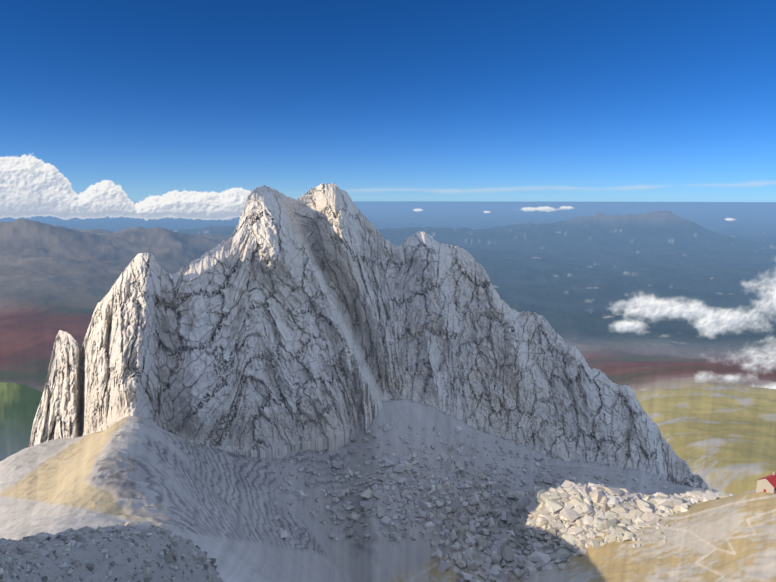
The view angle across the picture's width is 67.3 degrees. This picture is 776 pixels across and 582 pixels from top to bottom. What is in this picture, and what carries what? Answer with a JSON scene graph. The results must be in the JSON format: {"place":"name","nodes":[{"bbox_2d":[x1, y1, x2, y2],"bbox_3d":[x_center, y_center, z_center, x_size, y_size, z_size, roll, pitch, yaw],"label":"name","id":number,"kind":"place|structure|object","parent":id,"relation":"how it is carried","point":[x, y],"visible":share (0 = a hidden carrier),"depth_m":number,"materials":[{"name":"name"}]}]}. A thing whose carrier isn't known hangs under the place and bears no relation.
{"place":"outdoors","nodes":[
{"label":"outdoors","id":0,"kind":"place"},
{"bbox_2d":[0,154,250,219],"bbox_3d":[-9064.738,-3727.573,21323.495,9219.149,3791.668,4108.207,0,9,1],"label":"cloud","id":1,"kind":"structure","parent":0,"point":[30,186],"depth_m":21131.52,"materials":[{"name":"white"}]},
{"bbox_2d":[0,201,775,581],"bbox_3d":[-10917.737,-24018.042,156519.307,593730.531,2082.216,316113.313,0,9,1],"label":"ground","id":2,"kind":"structure","parent":0,"point":[578,273],"depth_m":874.57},
{"bbox_2d":[0,520,223,581],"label":"stones","id":3,"kind":"object","parent":2,"relation":"on","point":[29,551],"visible":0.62,"depth_m":18.61,"materials":[{"name":"grey stone"}]},
{"bbox_2d":[29,183,718,492],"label":"rocky mountain peak","id":4,"kind":"structure","parent":2,"relation":"on","point":[330,317],"depth_m":341.40,"materials":[{"name":"stone"}]},
{"bbox_2d":[268,423,679,546],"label":"scree blocks","id":5,"kind":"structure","parent":2,"relation":"on","point":[399,468],"depth_m":333.19,"materials":[{"name":"grey stone"}]},
{"bbox_2d":[414,465,732,581],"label":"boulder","id":6,"kind":"object","parent":2,"relation":"on","point":[580,500],"visible":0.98,"depth_m":332.20,"materials":[{"name":"beige stone"}]},
{"bbox_2d":[756,472,775,492],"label":"house","id":7,"kind":"structure","parent":2,"relation":"on","point":[767,484],"depth_m":266.80,"materials":[{"name":"white paint"}]},
{"bbox_2d":[0,0,775,201],"label":"sky","id":8,"kind":"structure","parent":0,"point":[375,100],"materials":[{"name":"blue"}]},
{"bbox_2d":[414,206,733,220],"bbox_3d":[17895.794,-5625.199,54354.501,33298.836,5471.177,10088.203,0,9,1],"label":"distant clouds","id":9,"kind":"structure","parent":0,"point":[546,208],"depth_m":57471.91,"materials":[{"name":"white"}]},
{"bbox_2d":[614,278,775,388],"bbox_3d":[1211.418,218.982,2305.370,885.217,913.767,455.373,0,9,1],"label":"cloud","id":10,"kind":"structure","parent":0,"point":[710,322],"depth_m":2311.46,"materials":[{"name":"white"}]}
]}

